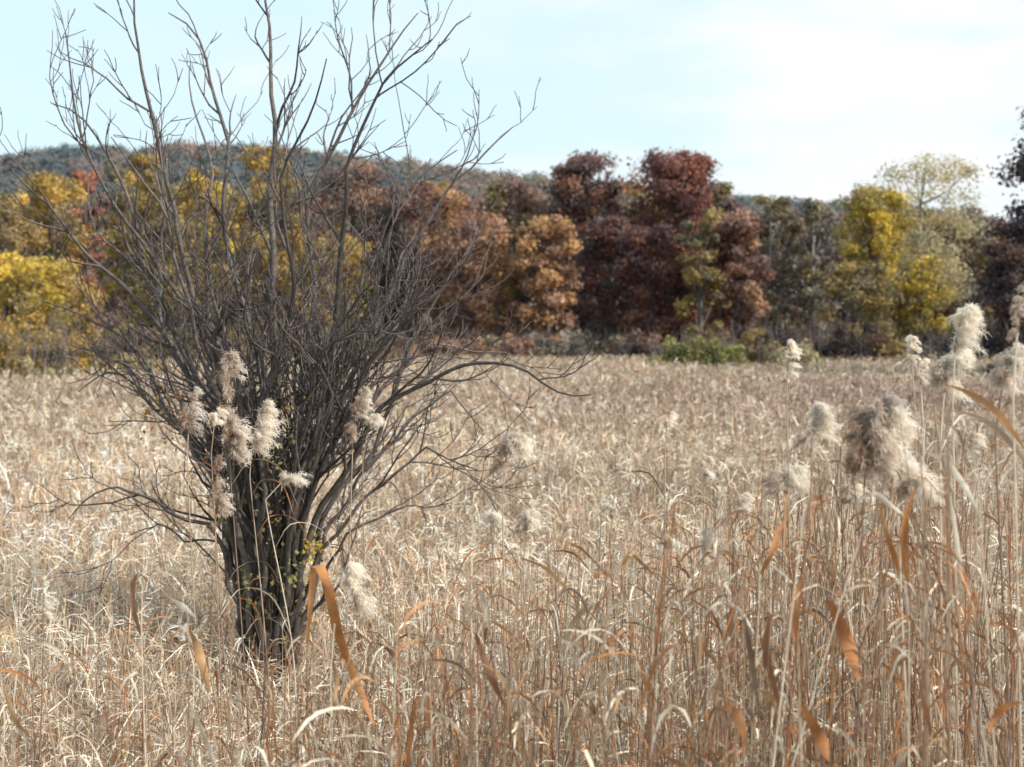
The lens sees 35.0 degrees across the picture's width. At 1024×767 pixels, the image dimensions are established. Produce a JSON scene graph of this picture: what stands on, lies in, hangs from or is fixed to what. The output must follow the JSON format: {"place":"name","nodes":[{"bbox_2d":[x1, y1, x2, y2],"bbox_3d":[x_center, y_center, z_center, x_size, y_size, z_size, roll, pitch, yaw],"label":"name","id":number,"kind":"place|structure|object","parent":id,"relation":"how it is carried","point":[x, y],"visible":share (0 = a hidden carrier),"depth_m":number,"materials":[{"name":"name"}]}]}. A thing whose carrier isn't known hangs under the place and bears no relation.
{"place":"outdoors","nodes":[
{"label":"outdoors","id":0,"kind":"place"},
{"bbox_2d":[0,138,1023,296],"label":"wooded hill","id":1,"kind":"structure","parent":0,"point":[64,160],"depth_m":578.95,"materials":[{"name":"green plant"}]},
{"bbox_2d":[0,0,1023,222],"label":"sky","id":2,"kind":"structure","parent":0,"point":[800,98],"materials":[{"name":"blue"}]},
{"bbox_2d":[0,173,1023,766],"bbox_3d":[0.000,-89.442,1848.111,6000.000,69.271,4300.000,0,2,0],"label":"ground","id":3,"kind":"structure","parent":0,"point":[563,333],"depth_m":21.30,"materials":[{"name":"beige plant"}]},
{"bbox_2d":[0,674,29,766],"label":"dry reed stalk","id":4,"kind":"object","parent":3,"relation":"on","point":[14,716],"visible":1,"depth_m":5.02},
{"bbox_2d":[0,192,46,350],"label":"golden aspen tree","id":5,"kind":"object","parent":3,"relation":"on","point":[16,240],"visible":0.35,"depth_m":91.56,"materials":[{"name":"yellow plant"}]},
{"bbox_2d":[0,249,77,351],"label":"yellow birch tree","id":6,"kind":"object","parent":3,"relation":"on","point":[8,262],"visible":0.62,"depth_m":83.45,"materials":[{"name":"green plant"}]},
{"bbox_2d":[0,576,94,766],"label":"common reed","id":7,"kind":"object","parent":3,"relation":"on","point":[46,606],"visible":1,"depth_m":7.44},
{"bbox_2d":[16,168,95,341],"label":"golden aspen tree","id":8,"kind":"object","parent":3,"relation":"on","point":[45,182],"visible":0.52,"depth_m":95.12,"materials":[{"name":"yellow plant"}]},
{"bbox_2d":[37,272,107,349],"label":"golden aspen tree","id":9,"kind":"object","parent":3,"relation":"on","point":[67,283],"visible":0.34,"depth_m":87.44,"materials":[{"name":"yellow plant"}]},
{"bbox_2d":[63,169,106,336],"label":"rust maple tree","id":10,"kind":"object","parent":3,"relation":"on","point":[78,175],"visible":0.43,"depth_m":124.38,"materials":[{"name":"brown plant"}]},
{"bbox_2d":[0,301,172,393],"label":"bramble thicket","id":11,"kind":"object","parent":3,"relation":"on","point":[49,354],"visible":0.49,"depth_m":77.50,"materials":[{"name":"brown plant"}]},
{"bbox_2d":[95,152,177,342],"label":"olive maple tree","id":12,"kind":"object","parent":3,"relation":"on","point":[115,236],"visible":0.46,"depth_m":148.69,"materials":[{"name":"yellow plant"}]},
{"bbox_2d":[130,573,152,766],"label":"dry reed stalk","id":13,"kind":"object","parent":3,"relation":"on","point":[132,594],"visible":0.95,"depth_m":6.24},
{"bbox_2d":[140,586,195,766],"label":"dry reed stalk","id":14,"kind":"object","parent":3,"relation":"on","point":[182,606],"visible":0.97,"depth_m":6.05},
{"bbox_2d":[126,211,219,344],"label":"olive maple tree","id":15,"kind":"object","parent":3,"relation":"on","point":[156,224],"visible":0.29,"depth_m":138.59,"materials":[{"name":"yellow plant"}]},
{"bbox_2d":[149,386,234,766],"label":"common reed","id":16,"kind":"object","parent":3,"relation":"on","point":[184,414],"visible":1,"depth_m":8.61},
{"bbox_2d":[160,406,233,765],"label":"common reed","id":17,"kind":"object","parent":3,"relation":"on","point":[221,413],"visible":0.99,"depth_m":8.62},
{"bbox_2d":[186,608,210,766],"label":"dry reed stalk","id":18,"kind":"object","parent":3,"relation":"on","point":[199,655],"visible":0.82,"depth_m":6.03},
{"bbox_2d":[188,671,216,766],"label":"dry reed stalk","id":19,"kind":"object","parent":3,"relation":"on","point":[204,737],"visible":1,"depth_m":4.86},
{"bbox_2d":[172,166,243,341],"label":"yellow birch tree","id":20,"kind":"object","parent":3,"relation":"on","point":[190,204],"visible":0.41,"depth_m":143.98,"materials":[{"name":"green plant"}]},
{"bbox_2d":[178,623,267,766],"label":"common reed","id":21,"kind":"object","parent":3,"relation":"on","point":[182,632],"visible":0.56,"depth_m":7.04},
{"bbox_2d":[206,454,291,765],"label":"common reed","id":22,"kind":"object","parent":3,"relation":"on","point":[219,502],"visible":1,"depth_m":8.42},
{"bbox_2d":[211,349,298,766],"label":"common reed","id":23,"kind":"object","parent":3,"relation":"on","point":[237,435],"visible":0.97,"depth_m":8.79,"materials":[{"name":"plant"}]},
{"bbox_2d":[226,140,314,336],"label":"olive maple tree","id":24,"kind":"object","parent":3,"relation":"on","point":[254,164],"visible":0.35,"depth_m":153.85,"materials":[{"name":"yellow plant"}]},
{"bbox_2d":[219,470,337,754],"bbox_3d":[-1.247,1.495,8.926,0.741,2.057,0.241,1,2,31],"label":"common reed","id":25,"kind":"object","parent":3,"relation":"on","point":[296,479],"visible":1,"depth_m":8.86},
{"bbox_2d":[249,397,313,766],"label":"common reed","id":26,"kind":"object","parent":3,"relation":"on","point":[268,411],"visible":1,"depth_m":8.92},
{"bbox_2d":[245,194,329,338],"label":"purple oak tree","id":27,"kind":"object","parent":3,"relation":"on","point":[313,204],"visible":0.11,"depth_m":163.01,"materials":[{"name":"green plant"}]},
{"bbox_2d":[0,0,601,713],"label":"bare willow shrub","id":28,"kind":"object","parent":3,"relation":"on","point":[320,394],"visible":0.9,"depth_m":11.76,"materials":[{"name":"grey plant"}]},
{"bbox_2d":[289,230,378,343],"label":"golden aspen tree","id":29,"kind":"object","parent":3,"relation":"on","point":[358,255],"visible":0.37,"depth_m":149.48,"materials":[{"name":"yellow plant"}]},
{"bbox_2d":[329,623,339,766],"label":"dry reed stalk","id":30,"kind":"object","parent":3,"relation":"on","point":[333,701],"visible":0.93,"depth_m":5.24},
{"bbox_2d":[306,564,373,766],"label":"dry reed stalk","id":31,"kind":"object","parent":3,"relation":"on","point":[330,598],"visible":0.98,"depth_m":5.25,"materials":[{"name":"plant"}]},
{"bbox_2d":[310,158,400,331],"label":"purple oak tree","id":32,"kind":"object","parent":3,"relation":"on","point":[353,212],"visible":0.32,"depth_m":170.44,"materials":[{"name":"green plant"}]},
{"bbox_2d":[315,386,410,765],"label":"common reed","id":33,"kind":"object","parent":3,"relation":"on","point":[361,406],"visible":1,"depth_m":9.02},
{"bbox_2d":[303,553,424,763],"bbox_3d":[-0.670,1.672,7.451,0.597,1.794,0.215,0,2,5],"label":"common reed","id":34,"kind":"object","parent":3,"relation":"on","point":[351,575],"visible":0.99,"depth_m":7.41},
{"bbox_2d":[356,413,418,722],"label":"common reed","id":35,"kind":"object","parent":3,"relation":"on","point":[375,419],"visible":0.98,"depth_m":9.12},
{"bbox_2d":[358,179,443,341],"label":"purple oak tree","id":36,"kind":"object","parent":3,"relation":"on","point":[407,215],"visible":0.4,"depth_m":168.19,"materials":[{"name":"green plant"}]},
{"bbox_2d":[406,692,417,766],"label":"dry reed stalk","id":37,"kind":"object","parent":3,"relation":"on","point":[410,735],"visible":1,"depth_m":4.60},
{"bbox_2d":[425,680,437,766],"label":"dry reed stalk","id":38,"kind":"object","parent":3,"relation":"on","point":[428,715],"visible":0.97,"depth_m":4.85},
{"bbox_2d":[407,183,508,342],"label":"orange oak tree","id":39,"kind":"object","parent":3,"relation":"on","point":[462,222],"visible":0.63,"depth_m":163.58,"materials":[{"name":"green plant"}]},
{"bbox_2d":[466,561,490,766],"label":"dry reed stalk","id":40,"kind":"object","parent":3,"relation":"on","point":[483,602],"visible":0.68,"depth_m":5.65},
{"bbox_2d":[470,619,506,766],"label":"dry reed stalk","id":41,"kind":"object","parent":3,"relation":"on","point":[489,673],"visible":0.84,"depth_m":5.23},
{"bbox_2d":[439,509,552,717],"bbox_3d":[-0.067,1.556,6.588,0.492,2.080,0.219,0,2,0],"label":"common reed","id":42,"kind":"object","parent":3,"relation":"on","point":[495,518],"visible":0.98,"depth_m":6.61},
{"bbox_2d":[465,226,528,347],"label":"orange oak tree","id":43,"kind":"object","parent":3,"relation":"on","point":[497,247],"visible":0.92,"depth_m":159.05,"materials":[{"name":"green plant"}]},
{"bbox_2d":[487,601,529,766],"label":"dry reed stalk","id":44,"kind":"object","parent":3,"relation":"on","point":[499,625],"visible":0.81,"depth_m":5.43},
{"bbox_2d":[0,177,1022,347],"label":"distant tree line","id":45,"kind":"object","parent":3,"relation":"on","point":[110,261],"visible":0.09,"depth_m":186.00,"materials":[{"name":"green plant"}]},
{"bbox_2d":[0,410,1023,766],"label":"reed stand","id":46,"kind":"object","parent":3,"relation":"on","point":[714,722],"visible":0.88,"depth_m":5.76,"materials":[{"name":"plant"}]},
{"bbox_2d":[477,175,557,342],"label":"maroon oak tree","id":47,"kind":"object","parent":3,"relation":"on","point":[524,205],"visible":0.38,"depth_m":176.75,"materials":[{"name":"brown plant"}]},
{"bbox_2d":[450,507,618,766],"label":"common reed","id":48,"kind":"object","parent":3,"relation":"on","point":[527,517],"visible":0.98,"depth_m":6.52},
{"bbox_2d":[488,430,599,766],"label":"common reed","id":49,"kind":"object","parent":3,"relation":"on","point":[517,443],"visible":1,"depth_m":6.41,"materials":[{"name":"plant"}]},
{"bbox_2d":[510,213,583,342],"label":"orange oak tree","id":50,"kind":"object","parent":3,"relation":"on","point":[559,238],"visible":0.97,"depth_m":154.84,"materials":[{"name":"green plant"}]},
{"bbox_2d":[82,309,1013,365],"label":"woodland undergrowth","id":51,"kind":"object","parent":3,"relation":"on","point":[870,346],"visible":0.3,"depth_m":132.35,"materials":[{"name":"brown plant"}]},
{"bbox_2d":[520,542,580,760],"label":"dry reed stalk","id":52,"kind":"object","parent":3,"relation":"on","point":[551,573],"visible":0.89,"depth_m":5.82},
{"bbox_2d":[556,606,603,766],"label":"dry reed stalk","id":53,"kind":"object","parent":3,"relation":"on","point":[571,625],"visible":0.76,"depth_m":5.62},
{"bbox_2d":[538,149,625,341],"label":"maroon oak tree","id":54,"kind":"object","parent":3,"relation":"on","point":[585,166],"visible":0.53,"depth_m":172.14,"materials":[{"name":"red plant"}]},
{"bbox_2d":[569,213,644,345],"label":"maroon oak tree","id":55,"kind":"object","parent":3,"relation":"on","point":[596,237],"visible":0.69,"depth_m":160.73,"materials":[{"name":"red plant"}]},
{"bbox_2d":[620,555,652,766],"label":"dry reed stalk","id":56,"kind":"object","parent":3,"relation":"on","point":[635,557],"visible":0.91,"depth_m":5.22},
{"bbox_2d":[637,651,654,766],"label":"dry reed stalk","id":57,"kind":"object","parent":3,"relation":"on","point":[642,667],"visible":0.58,"depth_m":5.24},
{"bbox_2d":[612,222,691,345],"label":"maroon oak tree","id":58,"kind":"object","parent":3,"relation":"on","point":[642,245],"visible":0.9,"depth_m":156.10,"materials":[{"name":"red plant"}]},
{"bbox_2d":[603,405,722,744],"bbox_3d":[0.771,1.325,8.516,0.678,2.422,0.160,0,2,-7],"label":"common reed","id":59,"kind":"object","parent":3,"relation":"on","point":[670,420],"visible":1,"depth_m":8.50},
{"bbox_2d":[620,533,715,745],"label":"common reed","id":60,"kind":"object","parent":3,"relation":"on","point":[661,553],"visible":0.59,"depth_m":7.02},
{"bbox_2d":[618,145,723,342],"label":"red oak tree","id":61,"kind":"object","parent":3,"relation":"on","point":[686,172],"visible":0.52,"depth_m":165.71,"materials":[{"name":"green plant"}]},
{"bbox_2d":[644,325,750,369],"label":"green shrub","id":62,"kind":"object","parent":3,"relation":"on","point":[714,352],"visible":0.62,"depth_m":111.16,"materials":[{"name":"green plant"}]},
{"bbox_2d":[673,205,728,343],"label":"olive maple tree","id":63,"kind":"object","parent":3,"relation":"on","point":[703,277],"visible":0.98,"depth_m":152.51,"materials":[{"name":"green plant"}]},
{"bbox_2d":[629,526,774,766],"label":"common reed","id":64,"kind":"object","parent":3,"relation":"on","point":[708,539],"visible":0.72,"depth_m":6.03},
{"bbox_2d":[692,180,754,338],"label":"brown oak tree","id":65,"kind":"object","parent":3,"relation":"on","point":[723,190],"visible":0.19,"depth_m":175.06,"materials":[{"name":"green plant"}]},
{"bbox_2d":[702,456,759,745],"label":"common reed","id":66,"kind":"object","parent":3,"relation":"on","point":[707,474],"visible":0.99,"depth_m":8.02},
{"bbox_2d":[726,592,737,766],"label":"dry reed stalk","id":67,"kind":"object","parent":3,"relation":"on","point":[734,640],"visible":0.73,"depth_m":4.83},
{"bbox_2d":[724,700,747,766],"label":"dry reed stalk","id":68,"kind":"object","parent":3,"relation":"on","point":[737,717],"visible":1,"depth_m":4.43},
{"bbox_2d":[701,208,776,343],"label":"maroon oak tree","id":69,"kind":"object","parent":3,"relation":"on","point":[739,232],"visible":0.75,"depth_m":153.51,"materials":[{"name":"brown plant"}]},
{"bbox_2d":[684,461,815,761],"bbox_3d":[0.848,1.445,5.850,0.478,2.348,0.163,0,2,0],"label":"common reed","id":70,"kind":"object","parent":3,"relation":"on","point":[797,478],"visible":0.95,"depth_m":5.80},
{"bbox_2d":[741,584,760,766],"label":"dry reed stalk","id":71,"kind":"object","parent":3,"relation":"on","point":[750,656],"visible":0.94,"depth_m":4.52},
{"bbox_2d":[723,492,805,766],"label":"common reed","id":72,"kind":"object","parent":3,"relation":"on","point":[744,499],"visible":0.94,"depth_m":6.62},
{"bbox_2d":[762,579,783,766],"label":"dry reed stalk","id":73,"kind":"object","parent":3,"relation":"on","point":[766,654],"visible":0.94,"depth_m":4.65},
{"bbox_2d":[739,194,809,334],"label":"grey birch tree","id":74,"kind":"object","parent":3,"relation":"on","point":[779,206],"visible":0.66,"depth_m":158.49,"materials":[{"name":"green plant"}]},
{"bbox_2d":[750,509,799,766],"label":"dry reed stalk","id":75,"kind":"object","parent":3,"relation":"on","point":[774,544],"visible":0.82,"depth_m":4.83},
{"bbox_2d":[743,328,824,370],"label":"shrub","id":76,"kind":"object","parent":3,"relation":"on","point":[765,356],"visible":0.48,"depth_m":111.53,"materials":[{"name":"green plant"}]},
{"bbox_2d":[722,338,848,741],"bbox_3d":[1.299,1.176,7.553,0.637,2.778,0.140,0,2,-12],"label":"common reed","id":77,"kind":"object","parent":3,"relation":"on","point":[793,352],"visible":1,"depth_m":7.51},
{"bbox_2d":[789,580,802,766],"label":"dry reed stalk","id":78,"kind":"object","parent":3,"relation":"on","point":[794,621],"visible":0.71,"depth_m":4.65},
{"bbox_2d":[773,198,850,345],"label":"grey birch tree","id":79,"kind":"object","parent":3,"relation":"on","point":[816,210],"visible":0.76,"depth_m":156.61,"materials":[{"name":"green plant"}]},
{"bbox_2d":[797,699,828,766],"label":"dry reed stalk","id":80,"kind":"object","parent":3,"relation":"on","point":[820,739],"visible":1,"depth_m":4.36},
{"bbox_2d":[792,400,852,766],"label":"common reed","id":81,"kind":"object","parent":3,"relation":"on","point":[820,425],"visible":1,"depth_m":5.41,"materials":[{"name":"plant"}]},
{"bbox_2d":[821,589,859,766],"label":"dry reed stalk","id":82,"kind":"object","parent":3,"relation":"on","point":[845,637],"visible":0.93,"depth_m":4.65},
{"bbox_2d":[768,482,933,766],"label":"common reed","id":83,"kind":"object","parent":3,"relation":"on","point":[849,493],"visible":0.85,"depth_m":6.62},
{"bbox_2d":[810,260,905,349],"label":"olive maple tree","id":84,"kind":"object","parent":3,"relation":"on","point":[853,285],"visible":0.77,"depth_m":132.85,"materials":[{"name":"green plant"}]},
{"bbox_2d":[831,182,919,336],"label":"yellow poplar tree","id":85,"kind":"object","parent":3,"relation":"on","point":[865,213],"visible":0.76,"depth_m":138.66,"materials":[{"name":"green plant"}]},
{"bbox_2d":[854,491,903,766],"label":"dry reed stalk","id":86,"kind":"object","parent":3,"relation":"on","point":[883,499],"visible":0.86,"depth_m":5.02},
{"bbox_2d":[861,565,913,766],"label":"dry reed stalk","id":87,"kind":"object","parent":3,"relation":"on","point":[900,594],"visible":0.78,"depth_m":4.82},
{"bbox_2d":[876,489,902,766],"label":"dry reed stalk","id":88,"kind":"object","parent":3,"relation":"on","point":[892,549],"visible":0.85,"depth_m":5.01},
{"bbox_2d":[839,388,947,766],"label":"common reed","id":89,"kind":"object","parent":3,"relation":"on","point":[876,435],"visible":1,"depth_m":4.97,"materials":[{"name":"plant"}]},
{"bbox_2d":[900,486,915,766],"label":"dry reed stalk","id":90,"kind":"object","parent":3,"relation":"on","point":[904,531],"visible":0.93,"depth_m":4.59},
{"bbox_2d":[849,335,984,751],"bbox_3d":[1.566,1.209,6.225,0.552,2.796,0.138,0,2,-6],"label":"common reed","id":91,"kind":"object","parent":3,"relation":"on","point":[910,339],"visible":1,"depth_m":6.20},
{"bbox_2d":[886,251,957,344],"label":"yellow poplar tree","id":92,"kind":"object","parent":3,"relation":"on","point":[920,281],"visible":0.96,"depth_m":134.19,"materials":[{"name":"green plant"}]},
{"bbox_2d":[855,150,989,330],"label":"pale willow tree","id":93,"kind":"object","parent":3,"relation":"on","point":[932,173],"visible":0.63,"depth_m":158.24,"materials":[{"name":"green plant"}]},
{"bbox_2d":[865,456,979,766],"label":"common reed","id":94,"kind":"object","parent":3,"relation":"on","point":[904,473],"visible":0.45,"depth_m":5.21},
{"bbox_2d":[880,274,969,343],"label":"olive maple tree","id":95,"kind":"object","parent":3,"relation":"on","point":[952,307],"visible":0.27,"depth_m":136.43,"materials":[{"name":"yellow plant"}]},
{"bbox_2d":[920,659,930,766],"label":"dry reed stalk","id":96,"kind":"object","parent":3,"relation":"on","point":[925,705],"visible":0.99,"depth_m":4.50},
{"bbox_2d":[853,472,1008,766],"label":"common reed","id":97,"kind":"object","parent":3,"relation":"on","point":[915,481],"visible":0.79,"depth_m":5.00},
{"bbox_2d":[885,357,993,730],"bbox_3d":[1.686,1.247,6.432,0.481,2.706,0.113,0,2,0],"label":"common reed","id":98,"kind":"object","parent":3,"relation":"on","point":[922,376],"visible":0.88,"depth_m":6.40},
{"bbox_2d":[917,427,979,747],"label":"dry reed stalk","id":99,"kind":"object","parent":3,"relation":"on","point":[959,478],"visible":0.83,"depth_m":4.82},
{"bbox_2d":[874,430,1023,764],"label":"common reed","id":100,"kind":"object","parent":3,"relation":"on","point":[976,438],"visible":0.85,"depth_m":6.80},
{"bbox_2d":[878,302,1023,766],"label":"common reed","id":101,"kind":"object","parent":3,"relation":"on","point":[964,319],"visible":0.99,"depth_m":5.60,"materials":[{"name":"plant"}]},
{"bbox_2d":[948,478,962,735],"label":"dry reed stalk","id":102,"kind":"object","parent":3,"relation":"on","point":[957,551],"visible":0.74,"depth_m":4.80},
{"bbox_2d":[945,566,981,766],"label":"dry reed stalk","id":103,"kind":"object","parent":3,"relation":"on","point":[971,589],"visible":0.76,"depth_m":4.83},
{"bbox_2d":[934,214,1012,340],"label":"olive maple tree","id":104,"kind":"object","parent":3,"relation":"on","point":[978,260],"visible":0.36,"depth_m":164.18,"materials":[{"name":"green plant"}]},
{"bbox_2d":[925,348,1023,766],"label":"common reed","id":105,"kind":"object","parent":3,"relation":"on","point":[941,372],"visible":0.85,"depth_m":5.80,"materials":[{"name":"plant"}]},
{"bbox_2d":[941,407,1023,766],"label":"dry reed stalk","id":106,"kind":"object","parent":3,"relation":"on","point":[1001,433],"visible":0.8,"depth_m":4.85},
{"bbox_2d":[946,384,1023,766],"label":"dry reed stalk","id":107,"kind":"object","parent":3,"relation":"on","point":[996,412],"visible":0.97,"depth_m":4.62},
{"bbox_2d":[974,213,1023,376],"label":"dark oak tree","id":108,"kind":"object","parent":3,"relation":"on","point":[1011,277],"visible":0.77,"depth_m":83.33,"materials":[{"name":"brown plant"}]},
{"bbox_2d":[981,702,1023,766],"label":"dry reed stalk","id":109,"kind":"object","parent":3,"relation":"on","point":[999,711],"visible":1,"depth_m":4.24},
{"bbox_2d":[983,340,1023,766],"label":"common reed","id":110,"kind":"object","parent":3,"relation":"on","point":[999,376],"visible":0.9,"depth_m":5.20,"materials":[{"name":"plant"}]},
{"bbox_2d":[987,106,1023,329],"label":"dark oak tree","id":111,"kind":"object","parent":3,"relation":"on","point":[1018,210],"visible":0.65,"depth_m":89.34,"materials":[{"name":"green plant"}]},
{"bbox_2d":[1005,282,1023,766],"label":"common reed","id":112,"kind":"object","parent":3,"relation":"on","point":[1018,308],"visible":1,"depth_m":4.80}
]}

